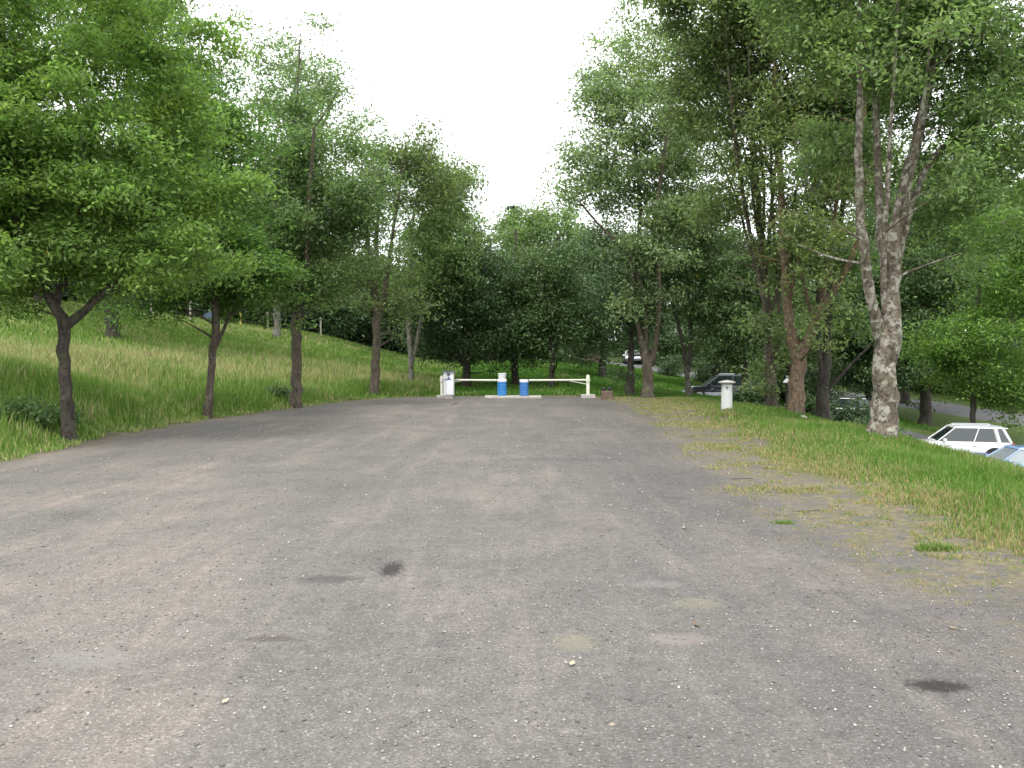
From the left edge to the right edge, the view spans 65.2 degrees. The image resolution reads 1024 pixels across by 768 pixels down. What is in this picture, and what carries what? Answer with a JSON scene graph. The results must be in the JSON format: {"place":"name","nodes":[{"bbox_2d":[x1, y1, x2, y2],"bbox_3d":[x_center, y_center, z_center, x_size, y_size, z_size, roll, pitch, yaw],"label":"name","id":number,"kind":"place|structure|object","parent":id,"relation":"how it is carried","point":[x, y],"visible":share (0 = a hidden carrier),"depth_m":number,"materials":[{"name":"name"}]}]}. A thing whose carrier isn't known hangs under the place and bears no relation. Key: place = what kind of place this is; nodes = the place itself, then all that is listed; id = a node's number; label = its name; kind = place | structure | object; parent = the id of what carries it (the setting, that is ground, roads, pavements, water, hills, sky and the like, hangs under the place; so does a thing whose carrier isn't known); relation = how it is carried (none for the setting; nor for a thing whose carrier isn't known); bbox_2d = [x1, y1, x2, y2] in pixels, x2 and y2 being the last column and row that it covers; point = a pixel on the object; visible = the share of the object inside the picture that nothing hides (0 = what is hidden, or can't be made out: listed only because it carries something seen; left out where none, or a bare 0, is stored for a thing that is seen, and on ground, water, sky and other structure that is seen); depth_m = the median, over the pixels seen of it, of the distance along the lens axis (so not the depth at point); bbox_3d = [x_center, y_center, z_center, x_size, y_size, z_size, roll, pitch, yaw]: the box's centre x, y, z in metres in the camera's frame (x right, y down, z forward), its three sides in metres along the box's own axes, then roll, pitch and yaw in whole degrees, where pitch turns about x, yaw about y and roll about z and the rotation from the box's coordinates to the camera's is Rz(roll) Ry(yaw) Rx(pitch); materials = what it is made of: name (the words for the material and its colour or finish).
{"place":"outdoors","nodes":[
{"label":"outdoors","id":0,"kind":"place"},
{"bbox_2d":[0,310,1023,608],"bbox_3d":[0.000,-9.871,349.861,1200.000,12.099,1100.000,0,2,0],"label":"ground","id":1,"kind":"structure","parent":0,"point":[974,570],"depth_m":9.04,"materials":[{"name":"soil"}]},
{"bbox_2d":[0,392,89,429],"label":"bramble bush","id":2,"kind":"object","parent":1,"relation":"on","point":[30,410],"visible":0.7,"depth_m":15.92,"materials":[{"name":"green plant"}]},
{"bbox_2d":[9,277,88,302],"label":"understorey shrub","id":3,"kind":"object","parent":1,"relation":"on","point":[64,298],"visible":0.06,"depth_m":50.36,"materials":[{"name":"green plant"}]},
{"bbox_2d":[0,205,97,303],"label":"oak tree","id":4,"kind":"object","parent":1,"relation":"on","point":[35,298],"depth_m":40.73,"materials":[{"name":"green plant"}]},
{"bbox_2d":[11,277,86,297],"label":"understorey shrub","id":5,"kind":"object","parent":1,"relation":"on","point":[48,286],"depth_m":49.48,"materials":[{"name":"green plant"}]},
{"bbox_2d":[42,246,133,307],"bbox_3d":[-26.794,-7.742,50.714,10.458,8.126,9.247,0,2,-14],"label":"understorey shrub","id":6,"kind":"object","parent":1,"relation":"on","point":[70,293],"visible":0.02,"depth_m":50.75,"materials":[{"name":"green plant"}]},
{"bbox_2d":[0,0,263,338],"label":"oak tree","id":7,"kind":"object","parent":1,"relation":"on","point":[109,331],"visible":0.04,"depth_m":35.56,"materials":[{"name":"green plant"}]},
{"bbox_2d":[128,295,148,309],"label":"understorey shrub","id":8,"kind":"object","parent":1,"relation":"on","point":[137,302],"visible":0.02,"depth_m":54.64,"materials":[{"name":"green plant"}]},
{"bbox_2d":[0,0,306,440],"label":"ash tree","id":9,"kind":"object","parent":1,"relation":"on","point":[32,74],"visible":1,"depth_m":15.23,"materials":[{"name":"green plant"}]},
{"bbox_2d":[132,290,210,316],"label":"understorey shrub","id":10,"kind":"object","parent":1,"relation":"on","point":[186,312],"visible":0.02,"depth_m":53.40,"materials":[{"name":"green plant"}]},
{"bbox_2d":[173,297,223,316],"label":"understorey shrub","id":11,"kind":"object","parent":1,"relation":"on","point":[203,308],"visible":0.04,"depth_m":53.75,"materials":[{"name":"green plant"}]},
{"bbox_2d":[203,312,211,318],"bbox_3d":[-20.453,-4.601,53.894,0.651,0.500,0.557,0,2,0],"label":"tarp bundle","id":12,"kind":"object","parent":1,"relation":"on","point":[208,314],"visible":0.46,"depth_m":53.65,"materials":[{"name":"blue plastic"}]},
{"bbox_2d":[83,71,333,418],"bbox_3d":[-8.711,-3.761,22.567,6.623,10.030,5.689,1,2,36],"label":"ash tree","id":13,"kind":"object","parent":1,"relation":"on","point":[249,290],"visible":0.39,"depth_m":22.35,"materials":[{"name":"green plant"}]},
{"bbox_2d":[0,294,462,460],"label":"meadow grass","id":14,"kind":"structure","parent":1,"relation":"on","point":[142,381],"depth_m":29.65,"materials":[{"name":"green plant"}]},
{"bbox_2d":[179,293,284,322],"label":"understorey shrub","id":15,"kind":"object","parent":1,"relation":"on","point":[249,315],"depth_m":56.33,"materials":[{"name":"green plant"}]},
{"bbox_2d":[199,281,287,327],"bbox_3d":[-19.404,-6.755,57.703,8.451,7.426,9.558,-1,2,-23],"label":"understorey shrub","id":16,"kind":"object","parent":1,"relation":"on","point":[255,320],"visible":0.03,"depth_m":57.09,"materials":[{"name":"green plant"}]},
{"bbox_2d":[257,382,292,400],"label":"bramble bush","id":17,"kind":"object","parent":1,"relation":"on","point":[285,392],"visible":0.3,"depth_m":29.28,"materials":[{"name":"green plant"}]},
{"bbox_2d":[255,304,319,330],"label":"understorey shrub","id":18,"kind":"object","parent":1,"relation":"on","point":[284,318],"visible":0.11,"depth_m":56.60,"materials":[{"name":"green plant"}]},
{"bbox_2d":[210,4,408,337],"bbox_3d":[-12.158,-12.711,49.873,13.504,20.331,9.963,-1,2,-20],"label":"birch tree","id":19,"kind":"object","parent":1,"relation":"on","point":[327,92],"visible":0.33,"depth_m":48.78,"materials":[{"name":"green plant"}]},
{"bbox_2d":[268,265,371,333],"bbox_3d":[-13.767,-6.297,59.167,8.791,7.725,9.942,1,2,26],"label":"understorey shrub","id":20,"kind":"object","parent":1,"relation":"on","point":[323,317],"visible":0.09,"depth_m":58.61,"materials":[{"name":"green plant"}]},
{"bbox_2d":[221,43,426,407],"bbox_3d":[-7.026,-5.261,27.645,8.552,12.902,6.708,0,2,0],"label":"ash tree","id":21,"kind":"object","parent":1,"relation":"on","point":[328,210],"visible":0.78,"depth_m":27.10,"materials":[{"name":"green plant"}]},
{"bbox_2d":[315,284,389,342],"bbox_3d":[-11.557,-5.511,60.123,7.852,6.900,8.880,-1,2,-31],"label":"understorey shrub","id":22,"kind":"object","parent":1,"relation":"on","point":[349,330],"visible":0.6,"depth_m":58.16,"materials":[{"name":"green plant"}]},
{"bbox_2d":[324,278,401,348],"bbox_3d":[-10.800,-5.279,60.910,9.284,7.213,8.209,-1,2,-18],"label":"understorey shrub","id":23,"kind":"object","parent":1,"relation":"on","point":[367,342],"visible":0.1,"depth_m":60.66,"materials":[{"name":"green plant"}]},
{"bbox_2d":[352,244,399,293],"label":"woodland tree","id":24,"kind":"object","parent":1,"relation":"on","point":[373,258],"visible":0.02,"depth_m":69.67,"materials":[{"name":"green plant"}]},
{"bbox_2d":[379,229,406,300],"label":"woodland tree","id":25,"kind":"object","parent":1,"relation":"on","point":[397,250],"visible":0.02,"depth_m":73.02,"materials":[{"name":"green plant"}]},
{"bbox_2d":[347,266,458,354],"bbox_3d":[-8.184,-5.114,60.778,10.272,7.981,9.083,1,2,18],"label":"understorey shrub","id":26,"kind":"object","parent":1,"relation":"on","point":[390,342],"visible":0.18,"depth_m":58.42,"materials":[{"name":"green plant"}]},
{"bbox_2d":[314,81,508,396],"bbox_3d":[-4.489,-5.852,35.397,9.317,13.396,7.178,0,2,0],"label":"ash tree","id":27,"kind":"object","parent":1,"relation":"on","point":[416,157],"visible":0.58,"depth_m":34.75,"materials":[{"name":"green plant"}]},
{"bbox_2d":[382,302,448,357],"bbox_3d":[-6.163,-4.379,60.087,7.673,6.742,8.678,-1,2,-27],"label":"understorey shrub","id":28,"kind":"object","parent":1,"relation":"on","point":[401,349],"visible":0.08,"depth_m":58.25,"materials":[{"name":"green plant"}]},
{"bbox_2d":[345,147,496,380],"bbox_3d":[-4.365,-5.922,42.077,7.627,12.828,8.092,-1,2,-31],"label":"birch tree","id":29,"kind":"object","parent":1,"relation":"on","point":[416,236],"visible":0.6,"depth_m":40.82,"materials":[{"name":"green plant"}]},
{"bbox_2d":[421,319,462,361],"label":"understorey shrub","id":30,"kind":"object","parent":1,"relation":"on","point":[449,352],"visible":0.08,"depth_m":59.57,"materials":[{"name":"green plant"}]},
{"bbox_2d":[389,223,559,386],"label":"hornbeam tree","id":31,"kind":"object","parent":1,"relation":"on","point":[443,341],"visible":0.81,"depth_m":42.64,"materials":[{"name":"green plant"}]},
{"bbox_2d":[397,201,580,358],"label":"beech tree","id":32,"kind":"object","parent":1,"relation":"on","point":[527,225],"visible":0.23,"depth_m":60.61,"materials":[{"name":"green plant"}]},
{"bbox_2d":[0,396,1023,767],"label":"gravel lot","id":33,"kind":"structure","parent":1,"relation":"on","point":[58,724],"depth_m":5.11,"materials":[{"name":"grey gravel"}]},
{"bbox_2d":[441,371,455,397],"bbox_3d":[-2.773,0.043,35.164,0.620,1.240,0.480,0,2,0],"label":"cabinet","id":34,"kind":"object","parent":33,"relation":"on","point":[448,384],"visible":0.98,"depth_m":34.99,"materials":[{"name":"white metal"}]},
{"bbox_2d":[437,376,496,397],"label":"barrier gate","id":35,"kind":"structure","parent":33,"relation":"on","point":[441,395],"depth_m":35.47,"materials":[{"name":"white metal"}]},
{"bbox_2d":[2,411,957,725],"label":"fallen leaves","id":36,"kind":"object","parent":33,"relation":"on","point":[442,473],"visible":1,"depth_m":5.77,"materials":[{"name":"beige plant"}]},
{"bbox_2d":[484,395,541,397],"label":"concrete slab","id":37,"kind":"structure","parent":33,"relation":"on","point":[513,396],"depth_m":35.03,"materials":[{"name":"grey concrete"}]},
{"bbox_2d":[497,379,506,395],"bbox_3d":[-0.444,0.150,35.468,0.420,0.740,0.420,0,2,0],"label":"plastic barrel","id":38,"kind":"object","parent":37,"relation":"on","point":[501,387],"visible":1,"depth_m":35.30,"materials":[{"name":"blue plastic"}]},
{"bbox_2d":[498,373,505,378],"bbox_3d":[-0.444,-0.354,35.454,0.370,0.255,0.370,0,2,0],"label":"plastic tub","id":39,"kind":"object","parent":38,"relation":"on","point":[501,375],"visible":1,"depth_m":35.31,"materials":[{"name":"white plastic"}]},
{"bbox_2d":[520,379,528,395],"bbox_3d":[0.532,0.160,35.468,0.399,0.720,0.399,0,2,0],"label":"plastic barrel","id":40,"kind":"object","parent":37,"relation":"on","point":[523,387],"visible":1,"depth_m":35.31,"materials":[{"name":"blue plastic"}]},
{"bbox_2d":[529,375,594,397],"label":"barrier gate","id":41,"kind":"structure","parent":33,"relation":"on","point":[587,394],"depth_m":35.47,"materials":[{"name":"white metal"}]},
{"bbox_2d":[601,387,612,399],"bbox_3d":[4.037,0.397,34.024,0.460,0.524,0.340,0,2,0],"label":"planter box","id":42,"kind":"object","parent":33,"relation":"on","point":[606,395],"visible":0.99,"depth_m":33.86,"materials":[{"name":"brown wood"}]},
{"bbox_2d":[770,519,794,524],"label":"grass tuft","id":43,"kind":"object","parent":33,"relation":"on","point":[781,521],"visible":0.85,"depth_m":7.89,"materials":[{"name":"green plant"}]},
{"bbox_2d":[881,566,924,573],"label":"grass tuft","id":44,"kind":"object","parent":33,"relation":"on","point":[902,571],"visible":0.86,"depth_m":6.10,"materials":[{"name":"green plant"}]},
{"bbox_2d":[494,204,533,254],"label":"conifer tree","id":45,"kind":"object","parent":1,"relation":"on","point":[510,207],"visible":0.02,"depth_m":99.17,"materials":[{"name":"green plant"}]},
{"bbox_2d":[442,230,589,384],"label":"hornbeam tree","id":46,"kind":"object","parent":1,"relation":"on","point":[515,366],"visible":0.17,"depth_m":44.99,"materials":[{"name":"green plant"}]},
{"bbox_2d":[531,344,565,359],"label":"understorey shrub","id":47,"kind":"object","parent":1,"relation":"on","point":[544,356],"visible":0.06,"depth_m":65.55,"materials":[{"name":"green plant"}]},
{"bbox_2d":[513,195,624,363],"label":"beech tree","id":48,"kind":"object","parent":1,"relation":"on","point":[564,218],"visible":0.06,"depth_m":62.26,"materials":[{"name":"green plant"}]},
{"bbox_2d":[496,222,649,385],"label":"hornbeam tree","id":49,"kind":"object","parent":1,"relation":"on","point":[570,319],"visible":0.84,"depth_m":42.08,"materials":[{"name":"green plant"}]},
{"bbox_2d":[575,351,599,361],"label":"stone wall","id":50,"kind":"structure","parent":1,"relation":"on","point":[587,359],"depth_m":81.71,"materials":[{"name":"grey stone"}]},
{"bbox_2d":[555,214,688,377],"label":"elm tree","id":51,"kind":"object","parent":1,"relation":"on","point":[600,240],"visible":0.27,"depth_m":53.56,"materials":[{"name":"green plant"}]},
{"bbox_2d":[323,347,938,431],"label":"lawn grass","id":52,"kind":"structure","parent":1,"relation":"on","point":[670,385],"depth_m":49.93,"materials":[{"name":"green plant"}]},
{"bbox_2d":[579,237,691,395],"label":"holly tree","id":53,"kind":"object","parent":1,"relation":"on","point":[629,376],"visible":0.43,"depth_m":36.75,"materials":[{"name":"green plant"}]},
{"bbox_2d":[608,324,665,361],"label":"understorey shrub","id":54,"kind":"object","parent":1,"relation":"on","point":[627,348],"visible":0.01,"depth_m":90.43,"materials":[{"name":"green plant"}]},
{"bbox_2d":[518,0,768,398],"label":"willow tree","id":55,"kind":"object","parent":1,"relation":"on","point":[662,226],"visible":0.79,"depth_m":34.48,"materials":[{"name":"green plant"}]},
{"bbox_2d":[625,272,678,333],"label":"woodland tree","id":56,"kind":"object","parent":1,"relation":"on","point":[662,312],"visible":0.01,"depth_m":96.34,"materials":[{"name":"green plant"}]},
{"bbox_2d":[623,320,686,366],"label":"understorey shrub","id":57,"kind":"object","parent":1,"relation":"on","point":[659,356],"visible":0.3,"depth_m":85.03,"materials":[{"name":"green plant"}]},
{"bbox_2d":[653,353,683,376],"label":"understorey shrub","id":58,"kind":"object","parent":1,"relation":"on","point":[668,368],"visible":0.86,"depth_m":65.68,"materials":[{"name":"green plant"}]},
{"bbox_2d":[658,321,713,367],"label":"understorey shrub","id":59,"kind":"object","parent":1,"relation":"on","point":[680,346],"visible":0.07,"depth_m":84.14,"materials":[{"name":"green plant"}]},
{"bbox_2d":[610,154,784,395],"bbox_3d":[8.592,-5.110,38.022,8.882,12.152,7.446,0,2,0],"label":"birch tree","id":60,"kind":"object","parent":1,"relation":"on","point":[712,246],"visible":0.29,"depth_m":37.36,"materials":[{"name":"green plant"}]},
{"bbox_2d":[690,355,711,382],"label":"understorey shrub","id":61,"kind":"object","parent":1,"relation":"on","point":[698,376],"visible":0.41,"depth_m":60.26,"materials":[{"name":"green plant"}]},
{"bbox_2d":[648,192,757,381],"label":"lime tree","id":62,"kind":"object","parent":1,"relation":"on","point":[714,367],"visible":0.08,"depth_m":51.48,"materials":[{"name":"green plant"}]},
{"bbox_2d":[681,374,756,395],"bbox_3d":[11.514,0.210,44.523,4.020,1.572,2.150,0,2,8],"label":"parked car","id":63,"kind":"object","parent":1,"relation":"on","point":[712,386],"visible":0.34,"depth_m":43.77,"materials":[{"name":"black metal"}]},
{"bbox_2d":[718,380,735,408],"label":"pillar","id":64,"kind":"structure","parent":1,"relation":"on","point":[726,396],"depth_m":23.88,"materials":[{"name":"white paint"}]},
{"bbox_2d":[720,359,739,373],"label":"understorey shrub","id":65,"kind":"object","parent":1,"relation":"on","point":[723,371],"visible":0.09,"depth_m":57.78,"materials":[{"name":"green plant"}]},
{"bbox_2d":[608,0,854,407],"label":"alder tree","id":66,"kind":"object","parent":1,"relation":"on","point":[709,86],"visible":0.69,"depth_m":25.08,"materials":[{"name":"green plant"}]},
{"bbox_2d":[666,233,820,387],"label":"elm tree","id":67,"kind":"object","parent":1,"relation":"on","point":[737,348],"visible":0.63,"depth_m":35.25,"materials":[{"name":"green plant"}]},
{"bbox_2d":[718,386,779,404],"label":"bramble bush","id":68,"kind":"object","parent":1,"relation":"on","point":[737,397],"visible":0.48,"depth_m":28.59,"materials":[{"name":"green plant"}]},
{"bbox_2d":[783,376,788,407],"bbox_3d":[8.456,0.425,24.621,0.240,1.370,0.240,0,2,0],"label":"garden lamp","id":69,"kind":"object","parent":1,"relation":"on","point":[786,380],"visible":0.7,"depth_m":24.60,"materials":[{"name":"white plastic"}]},
{"bbox_2d":[777,366,808,400],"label":"understorey shrub","id":70,"kind":"object","parent":1,"relation":"on","point":[782,395],"visible":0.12,"depth_m":52.92,"materials":[{"name":"green plant"}]},
{"bbox_2d":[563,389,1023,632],"bbox_3d":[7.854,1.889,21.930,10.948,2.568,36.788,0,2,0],"label":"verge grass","id":71,"kind":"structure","parent":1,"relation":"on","point":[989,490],"depth_m":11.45,"materials":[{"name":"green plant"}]},
{"bbox_2d":[673,0,932,413],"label":"alder tree","id":72,"kind":"object","parent":1,"relation":"on","point":[777,120],"visible":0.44,"depth_m":23.22,"materials":[{"name":"green plant"}]},
{"bbox_2d":[783,386,834,421],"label":"bramble bush","id":73,"kind":"object","parent":1,"relation":"on","point":[810,405],"visible":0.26,"depth_m":26.18,"materials":[{"name":"green plant"}]},
{"bbox_2d":[782,274,848,357],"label":"woodland tree","id":74,"kind":"object","parent":1,"relation":"on","point":[806,307],"visible":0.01,"depth_m":79.04,"materials":[{"name":"green plant"}]},
{"bbox_2d":[717,226,914,406],"bbox_3d":[18.557,-4.299,50.059,12.283,12.115,8.530,0,2,0],"label":"lime tree","id":75,"kind":"object","parent":1,"relation":"on","point":[781,374],"visible":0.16,"depth_m":49.28,"materials":[{"name":"green plant"}]},
{"bbox_2d":[785,369,856,401],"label":"understorey shrub","id":76,"kind":"object","parent":1,"relation":"on","point":[813,382],"visible":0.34,"depth_m":50.63,"materials":[{"name":"green plant"}]},
{"bbox_2d":[806,345,839,377],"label":"understorey shrub","id":77,"kind":"object","parent":1,"relation":"on","point":[810,366],"visible":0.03,"depth_m":71.30,"materials":[{"name":"green plant"}]},
{"bbox_2d":[744,1,932,421],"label":"alder tree","id":78,"kind":"object","parent":1,"relation":"on","point":[823,404],"visible":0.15,"depth_m":24.98,"materials":[{"name":"green plant"}]},
{"bbox_2d":[812,330,865,373],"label":"understorey shrub","id":79,"kind":"object","parent":1,"relation":"on","point":[839,359],"visible":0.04,"depth_m":68.18,"materials":[{"name":"green plant"}]},
{"bbox_2d":[830,395,869,421],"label":"bramble bush","id":80,"kind":"object","parent":1,"relation":"on","point":[849,412],"visible":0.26,"depth_m":26.66,"materials":[{"name":"green plant"}]},
{"bbox_2d":[691,0,1023,437],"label":"poplar tree","id":81,"kind":"object","parent":1,"relation":"on","point":[903,29],"visible":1,"depth_m":16.65,"materials":[{"name":"green plant"}]},
{"bbox_2d":[809,206,934,400],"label":"lime tree","id":82,"kind":"object","parent":1,"relation":"on","point":[866,389],"visible":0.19,"depth_m":50.99,"materials":[{"name":"green plant"}]},
{"bbox_2d":[838,415,912,435],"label":"bramble bush","id":83,"kind":"object","parent":1,"relation":"on","point":[863,421],"visible":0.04,"depth_m":24.01,"materials":[{"name":"green plant"}]},
{"bbox_2d":[813,132,955,403],"bbox_3d":[25.938,-8.212,56.012,13.094,19.876,9.630,0,2,0],"label":"lime tree","id":84,"kind":"object","parent":1,"relation":"on","point":[904,396],"visible":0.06,"depth_m":55.41,"materials":[{"name":"green plant"}]},
{"bbox_2d":[898,429,929,438],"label":"car park","id":85,"kind":"structure","parent":1,"relation":"on","point":[916,435],"depth_m":43.24,"materials":[{"name":"grey asphalt"}]},
{"bbox_2d":[831,396,869,414],"bbox_3d":[18.619,1.444,45.057,4.320,1.445,2.150,1,2,20],"label":"parked car","id":86,"kind":"object","parent":85,"relation":"on","point":[842,400],"visible":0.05,"depth_m":44.32,"materials":[{"name":"white metal"}]},
{"bbox_2d":[918,423,1014,456],"bbox_3d":[19.425,2.605,35.085,4.320,1.722,2.150,0,2,15],"label":"parked car","id":87,"kind":"object","parent":85,"relation":"on","point":[981,438],"visible":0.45,"depth_m":34.22,"materials":[{"name":"white metal"}]},
{"bbox_2d":[985,445,1023,465],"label":"parked car","id":88,"kind":"object","parent":85,"relation":"on","point":[1014,453],"visible":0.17,"depth_m":30.28,"materials":[{"name":"blue metal"}]},
{"bbox_2d":[843,132,1023,425],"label":"lime tree","id":89,"kind":"object","parent":1,"relation":"on","point":[928,292],"visible":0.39,"depth_m":46.03,"materials":[{"name":"green plant"}]},
{"bbox_2d":[911,538,961,551],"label":"grass tuft","id":90,"kind":"object","parent":1,"relation":"on","point":[929,547],"visible":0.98,"depth_m":6.74,"materials":[{"name":"green plant"}]},
{"bbox_2d":[898,189,1023,433],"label":"maple tree","id":91,"kind":"object","parent":1,"relation":"on","point":[948,356],"visible":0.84,"depth_m":38.09,"materials":[{"name":"green plant"}]},
{"bbox_2d":[925,64,1023,413],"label":"lime tree","id":92,"kind":"object","parent":1,"relation":"on","point":[998,124],"visible":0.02,"depth_m":51.18,"materials":[{"name":"green plant"}]},
{"bbox_2d":[933,321,1023,393],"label":"understorey shrub","id":93,"kind":"object","parent":1,"relation":"on","point":[969,380],"visible":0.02,"depth_m":59.95,"materials":[{"name":"green plant"}]},
{"bbox_2d":[968,337,1021,399],"bbox_3d":[36.273,-0.980,58.222,7.885,6.127,6.972,-1,2,-35],"label":"understorey shrub","id":94,"kind":"object","parent":1,"relation":"on","point":[996,367],"visible":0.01,"depth_m":58.09,"materials":[{"name":"green plant"}]},
{"bbox_2d":[983,205,1023,349],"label":"woodland tree","id":95,"kind":"object","parent":1,"relation":"on","point":[1018,339],"visible":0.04,"depth_m":66.58,"materials":[{"name":"green plant"}]},
{"bbox_2d":[987,342,1023,402],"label":"understorey shrub","id":96,"kind":"object","parent":1,"relation":"on","point":[1014,365],"visible":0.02,"depth_m":57.47,"materials":[{"name":"green plant"}]},
{"bbox_2d":[7,0,1023,339],"label":"sky","id":97,"kind":"structure","parent":0,"point":[486,68],"materials":[{"name":"white"}]},
{"bbox_2d":[556,353,1023,425],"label":"road","id":98,"kind":"structure","parent":0,"point":[954,409],"depth_m":52.98,"materials":[{"name":"grey asphalt"}]},
{"bbox_2d":[623,350,641,363],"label":"parked car","id":99,"kind":"object","parent":98,"relation":"on","point":[638,359],"visible":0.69,"depth_m":86.59,"materials":[{"name":"white metal"}]},
{"bbox_3d":[-27.797,-5.056,41.677,0.120,1.650,0.114,0,2,0],"label":"fence post","id":100,"kind":"object","parent":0,"visible":0},
{"bbox_2d":[50,283,319,329],"bbox_3d":[-20.778,-4.761,48.878,20.087,2.350,0.682,-2,2,-44],"label":"fence wire","id":101,"kind":"object","parent":100,"relation":"attached to","point":[195,309],"visible":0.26,"depth_m":50.41,"materials":[{"name":"grey metal"}]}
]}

